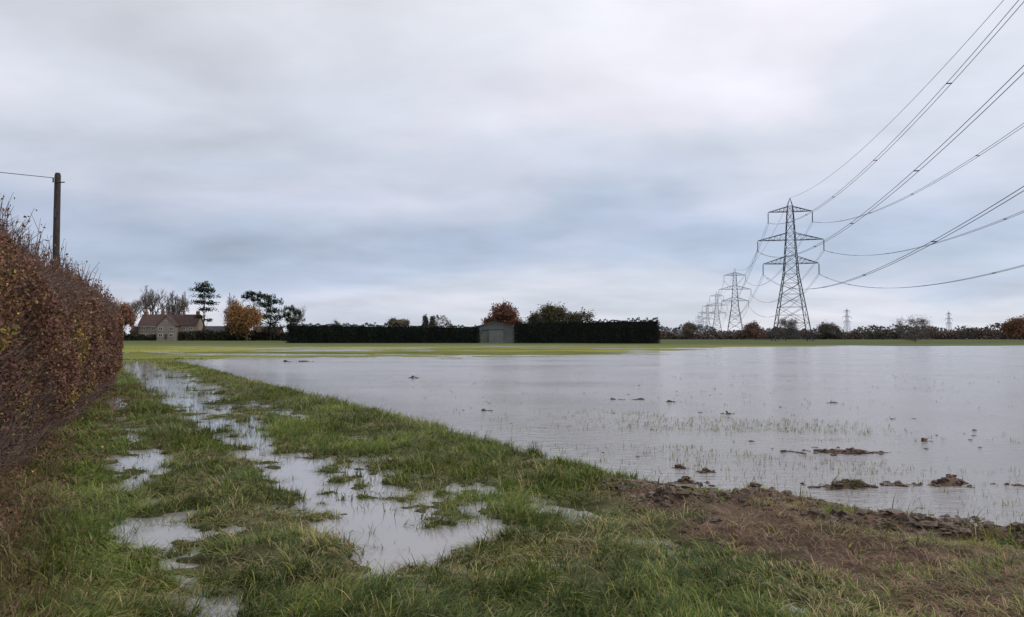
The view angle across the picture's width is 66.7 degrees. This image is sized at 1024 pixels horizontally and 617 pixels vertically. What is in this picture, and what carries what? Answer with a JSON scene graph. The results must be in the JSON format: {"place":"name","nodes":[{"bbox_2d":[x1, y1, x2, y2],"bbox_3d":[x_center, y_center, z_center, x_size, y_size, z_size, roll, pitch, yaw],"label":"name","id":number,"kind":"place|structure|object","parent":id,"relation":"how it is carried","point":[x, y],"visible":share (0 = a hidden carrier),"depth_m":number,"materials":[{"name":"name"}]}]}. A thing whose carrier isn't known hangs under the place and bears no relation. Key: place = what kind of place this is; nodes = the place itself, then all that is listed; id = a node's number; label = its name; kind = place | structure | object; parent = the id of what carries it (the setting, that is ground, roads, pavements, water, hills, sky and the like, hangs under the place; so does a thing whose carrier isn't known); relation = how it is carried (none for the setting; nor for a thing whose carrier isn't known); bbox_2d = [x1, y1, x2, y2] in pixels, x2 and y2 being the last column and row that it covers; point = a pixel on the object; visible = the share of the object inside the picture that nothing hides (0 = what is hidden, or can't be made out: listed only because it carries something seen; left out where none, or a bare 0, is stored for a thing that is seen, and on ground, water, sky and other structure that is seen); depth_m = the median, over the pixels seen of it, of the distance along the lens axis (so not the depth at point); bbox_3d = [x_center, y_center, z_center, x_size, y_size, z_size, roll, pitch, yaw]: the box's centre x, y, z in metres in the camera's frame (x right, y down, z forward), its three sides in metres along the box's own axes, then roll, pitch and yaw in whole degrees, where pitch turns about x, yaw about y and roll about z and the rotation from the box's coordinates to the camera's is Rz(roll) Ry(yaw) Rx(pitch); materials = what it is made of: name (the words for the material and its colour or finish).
{"place":"outdoors","nodes":[
{"label":"outdoors","id":0,"kind":"place"},
{"bbox_2d":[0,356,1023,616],"bbox_3d":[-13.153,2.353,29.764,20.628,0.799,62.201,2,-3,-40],"label":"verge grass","id":1,"kind":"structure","parent":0,"point":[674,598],"depth_m":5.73,"materials":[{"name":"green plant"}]},
{"bbox_2d":[0,338,1023,616],"bbox_3d":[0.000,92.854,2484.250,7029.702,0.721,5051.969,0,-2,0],"label":"ground","id":2,"kind":"structure","parent":0,"point":[414,350],"depth_m":6.80,"materials":[{"name":"green plant"}]},
{"bbox_2d":[52,173,64,266],"bbox_3d":[-19.868,-1.598,34.050,0.583,8.750,0.384,0,-2,0],"label":"telegraph pole","id":3,"kind":"object","parent":2,"relation":"on","point":[56,179],"visible":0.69,"depth_m":34.08,"materials":[{"name":"brown wood"}]},
{"bbox_2d":[0,188,126,480],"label":"beech hedge","id":4,"kind":"object","parent":2,"relation":"on","point":[61,338],"visible":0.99,"depth_m":10.06,"materials":[{"name":"brown plant"}]},
{"bbox_2d":[0,384,174,616],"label":"fallen leaves","id":5,"kind":"object","parent":2,"relation":"on","point":[35,499],"visible":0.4,"depth_m":8.89,"materials":[{"name":"brown plant"}]},
{"bbox_2d":[115,302,138,330],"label":"autumn oak tree","id":6,"kind":"object","parent":2,"relation":"on","point":[130,318],"visible":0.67,"depth_m":295.76,"materials":[{"name":"brown plant"}]},
{"bbox_2d":[120,299,144,319],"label":"bare tree","id":7,"kind":"object","parent":2,"relation":"on","point":[132,305],"visible":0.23,"depth_m":334.85,"materials":[{"name":"brown plant"}]},
{"bbox_2d":[123,333,156,340],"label":"field hedgerow","id":8,"kind":"object","parent":2,"relation":"on","point":[134,336],"visible":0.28,"depth_m":297.54,"materials":[{"name":"green plant"}]},
{"bbox_2d":[134,285,171,319],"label":"bare tree","id":9,"kind":"object","parent":2,"relation":"on","point":[151,299],"visible":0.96,"depth_m":314.97,"materials":[{"name":"brown plant"}]},
{"bbox_2d":[129,310,204,340],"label":"farmhouse","id":10,"kind":"object","parent":2,"relation":"on","point":[162,326],"visible":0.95,"depth_m":299.92,"materials":[{"name":"brick"}]},
{"bbox_2d":[156,291,180,313],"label":"bare tree","id":11,"kind":"object","parent":2,"relation":"on","point":[171,305],"visible":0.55,"depth_m":317.51,"materials":[{"name":"brown plant"}]},
{"bbox_2d":[166,291,189,313],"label":"bare tree","id":12,"kind":"object","parent":2,"relation":"on","point":[182,307],"visible":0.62,"depth_m":314.03,"materials":[{"name":"brown plant"}]},
{"bbox_2d":[188,281,220,337],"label":"cedar tree","id":13,"kind":"object","parent":2,"relation":"on","point":[200,289],"visible":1,"depth_m":299.68,"materials":[{"name":"green plant"}]},
{"bbox_2d":[204,326,247,340],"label":"farm outbuilding","id":14,"kind":"structure","parent":2,"relation":"on","point":[215,328],"depth_m":305.68,"materials":[{"name":"stone"}]},
{"bbox_2d":[223,292,238,323],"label":"bare tree","id":15,"kind":"object","parent":2,"relation":"on","point":[231,301],"visible":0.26,"depth_m":319.66,"materials":[{"name":"brown plant"}]},
{"bbox_2d":[222,323,240,340],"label":"garden shrub","id":16,"kind":"object","parent":2,"relation":"on","point":[228,329],"visible":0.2,"depth_m":294.08,"materials":[{"name":"green plant"}]},
{"bbox_2d":[178,330,286,340],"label":"field hedgerow","id":17,"kind":"object","parent":2,"relation":"on","point":[210,336],"visible":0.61,"depth_m":298.56,"materials":[{"name":"green plant"}]},
{"bbox_2d":[218,300,266,340],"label":"oak tree","id":18,"kind":"object","parent":2,"relation":"on","point":[246,318],"visible":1,"depth_m":280.70,"materials":[{"name":"brown plant"}]},
{"bbox_2d":[241,290,267,309],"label":"scots pine tree","id":19,"kind":"object","parent":2,"relation":"on","point":[251,295],"visible":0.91,"depth_m":311.50,"materials":[{"name":"green plant"}]},
{"bbox_2d":[252,326,283,340],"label":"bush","id":20,"kind":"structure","parent":2,"relation":"on","point":[278,330],"depth_m":301.11,"materials":[{"name":"plant"}]},
{"bbox_2d":[256,293,287,340],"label":"pine tree","id":21,"kind":"object","parent":2,"relation":"on","point":[268,306],"visible":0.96,"depth_m":297.55,"materials":[{"name":"green plant"}]},
{"bbox_2d":[279,332,287,340],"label":"field hedgerow","id":22,"kind":"object","parent":2,"relation":"on","point":[282,335],"visible":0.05,"depth_m":268.16,"materials":[{"name":"green plant"}]},
{"bbox_2d":[277,305,305,329],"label":"pine tree","id":23,"kind":"object","parent":2,"relation":"on","point":[288,314],"visible":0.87,"depth_m":299.42,"materials":[{"name":"green plant"}]},
{"bbox_2d":[288,305,307,325],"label":"bare tree","id":24,"kind":"object","parent":2,"relation":"on","point":[301,316],"visible":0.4,"depth_m":327.12,"materials":[{"name":"brown plant"}]},
{"bbox_2d":[284,322,480,342],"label":"conifer hedge","id":25,"kind":"object","parent":2,"relation":"on","point":[333,333],"visible":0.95,"depth_m":189.00,"materials":[{"name":"green plant"}]},
{"bbox_2d":[388,317,410,326],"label":"ash tree","id":26,"kind":"object","parent":2,"relation":"on","point":[400,321],"visible":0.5,"depth_m":397.89,"materials":[{"name":"green plant"}]},
{"bbox_2d":[422,313,428,326],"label":"poplar tree","id":27,"kind":"object","parent":2,"relation":"on","point":[425,320],"visible":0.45,"depth_m":404.56,"materials":[{"name":"green plant"}]},
{"bbox_2d":[428,316,434,325],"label":"poplar tree","id":28,"kind":"object","parent":2,"relation":"on","point":[431,320],"visible":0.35,"depth_m":403.79,"materials":[{"name":"green plant"}]},
{"bbox_2d":[431,314,452,326],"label":"bare tree","id":29,"kind":"object","parent":2,"relation":"on","point":[442,322],"visible":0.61,"depth_m":401.51,"materials":[{"name":"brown plant"}]},
{"bbox_2d":[475,321,516,342],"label":"metal barn","id":30,"kind":"structure","parent":2,"relation":"on","point":[494,332],"depth_m":195.86,"materials":[{"name":"metal"}]},
{"bbox_2d":[489,330,502,342],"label":"sliding door","id":31,"kind":"structure","parent":30,"relation":"in","point":[495,336],"depth_m":195.75,"materials":[{"name":"grey metal"}]},
{"bbox_2d":[481,298,523,326],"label":"autumn oak tree","id":32,"kind":"object","parent":2,"relation":"on","point":[502,312],"visible":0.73,"depth_m":227.44,"materials":[{"name":"brown plant"}]},
{"bbox_2d":[0,413,1023,616],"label":"dead straw","id":33,"kind":"object","parent":2,"relation":"on","point":[892,560],"visible":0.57,"depth_m":5.52,"materials":[{"name":"brown plant"}]},
{"bbox_2d":[525,310,540,322],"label":"ash tree","id":34,"kind":"object","parent":2,"relation":"on","point":[533,317],"visible":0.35,"depth_m":238.94,"materials":[{"name":"green plant"}]},
{"bbox_2d":[536,301,570,322],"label":"oak tree","id":35,"kind":"object","parent":2,"relation":"on","point":[551,313],"visible":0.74,"depth_m":229.71,"materials":[{"name":"green plant"}]},
{"bbox_2d":[122,346,1023,550],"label":"crop shoots","id":36,"kind":"object","parent":2,"relation":"on","point":[823,507],"visible":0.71,"depth_m":11.78,"materials":[{"name":"green plant"}]},
{"bbox_2d":[565,307,596,322],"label":"oak tree","id":37,"kind":"object","parent":2,"relation":"on","point":[575,316],"visible":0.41,"depth_m":235.50,"materials":[{"name":"green plant"}]},
{"bbox_2d":[512,317,660,343],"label":"conifer hedge","id":38,"kind":"object","parent":2,"relation":"on","point":[634,331],"visible":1,"depth_m":189.03,"materials":[{"name":"green plant"}]},
{"bbox_2d":[284,360,1023,583],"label":"mud clods","id":39,"kind":"object","parent":2,"relation":"on","point":[662,489],"visible":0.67,"depth_m":7.05,"materials":[{"name":"brown soil"}]},
{"bbox_2d":[681,320,697,338],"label":"field maple tree","id":40,"kind":"object","parent":2,"relation":"on","point":[689,327],"visible":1,"depth_m":443.78,"materials":[{"name":"green plant"}]},
{"bbox_2d":[702,305,715,329],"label":"electricity pylon","id":41,"kind":"object","parent":2,"relation":"on","point":[706,315],"visible":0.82,"depth_m":1102.25,"materials":[{"name":"metal"}]},
{"bbox_2d":[696,0,1023,328],"bbox_3d":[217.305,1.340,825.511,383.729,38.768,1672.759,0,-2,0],"label":"power line","id":42,"kind":"object","parent":41,"relation":"attached to","point":[935,242],"visible":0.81,"depth_m":116.97,"materials":[{"name":"metal"}]},
{"bbox_2d":[706,294,725,332],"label":"electricity pylon","id":43,"kind":"object","parent":2,"relation":"on","point":[714,313],"visible":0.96,"depth_m":825.21,"materials":[{"name":"metal"}]},
{"bbox_2d":[719,271,748,333],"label":"electricity pylon","id":44,"kind":"object","parent":2,"relation":"on","point":[732,289],"visible":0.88,"depth_m":548.08,"materials":[{"name":"metal"}]},
{"bbox_2d":[739,320,766,338],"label":"field maple tree","id":45,"kind":"object","parent":2,"relation":"on","point":[756,329],"visible":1,"depth_m":437.16,"materials":[{"name":"brown plant"}]},
{"bbox_2d":[774,316,799,340],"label":"hawthorn tree","id":46,"kind":"object","parent":2,"relation":"on","point":[790,325],"visible":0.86,"depth_m":297.98,"materials":[{"name":"brown plant"}]},
{"bbox_2d":[757,198,823,340],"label":"electricity pylon","id":47,"kind":"object","parent":2,"relation":"on","point":[794,240],"visible":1,"depth_m":269.65,"materials":[{"name":"metal"}]},
{"bbox_2d":[817,319,846,338],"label":"field maple tree","id":48,"kind":"object","parent":2,"relation":"on","point":[827,328],"visible":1,"depth_m":441.87,"materials":[{"name":"green plant"}]},
{"bbox_2d":[659,323,1017,338],"bbox_3d":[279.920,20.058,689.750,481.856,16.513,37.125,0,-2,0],"label":"distant woodland","id":49,"kind":"object","parent":2,"relation":"on","point":[876,329],"visible":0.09,"depth_m":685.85,"materials":[{"name":"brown plant"}]},
{"bbox_2d":[659,325,1023,338],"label":"field hedgerow","id":50,"kind":"object","parent":2,"relation":"on","point":[987,334],"visible":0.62,"depth_m":444.56,"materials":[{"name":"plant"}]},
{"bbox_2d":[843,310,851,330],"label":"electricity pylon","id":51,"kind":"object","parent":2,"relation":"on","point":[847,321],"visible":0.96,"depth_m":1299.36,"materials":[{"name":"metal"}]},
{"bbox_2d":[892,314,933,341],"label":"hawthorn tree","id":52,"kind":"object","parent":2,"relation":"on","point":[913,321],"visible":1,"depth_m":238.20,"materials":[{"name":"brown plant"}]},
{"bbox_2d":[946,311,952,328],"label":"electricity pylon","id":53,"kind":"object","parent":2,"relation":"on","point":[948,318],"visible":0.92,"depth_m":1443.11,"materials":[{"name":"metal"}]},
{"bbox_2d":[999,314,1023,339],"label":"autumn oak tree","id":54,"kind":"object","parent":2,"relation":"on","point":[1012,326],"visible":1,"depth_m":329.07,"materials":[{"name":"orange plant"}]},
{"bbox_2d":[0,0,1023,333],"label":"sky","id":55,"kind":"structure","parent":0,"point":[359,162],"materials":[{"name":"grey"}]},
{"bbox_2d":[99,345,1023,616],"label":"flood water","id":56,"kind":"structure","parent":0,"point":[753,383],"depth_m":15.12,"materials":[{"name":"grey liquid"}]},
{"bbox_3d":[-44.868,-3.308,-4.913,0.583,8.750,0.384,0,-2,0],"label":"telegraph pole","id":57,"kind":"object","parent":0,"visible":0},
{"bbox_2d":[0,172,52,177],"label":"telephone wire","id":58,"kind":"object","parent":57,"relation":"attached to","point":[27,175],"visible":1,"depth_m":33.27,"materials":[{"name":"black metal"}]}
]}

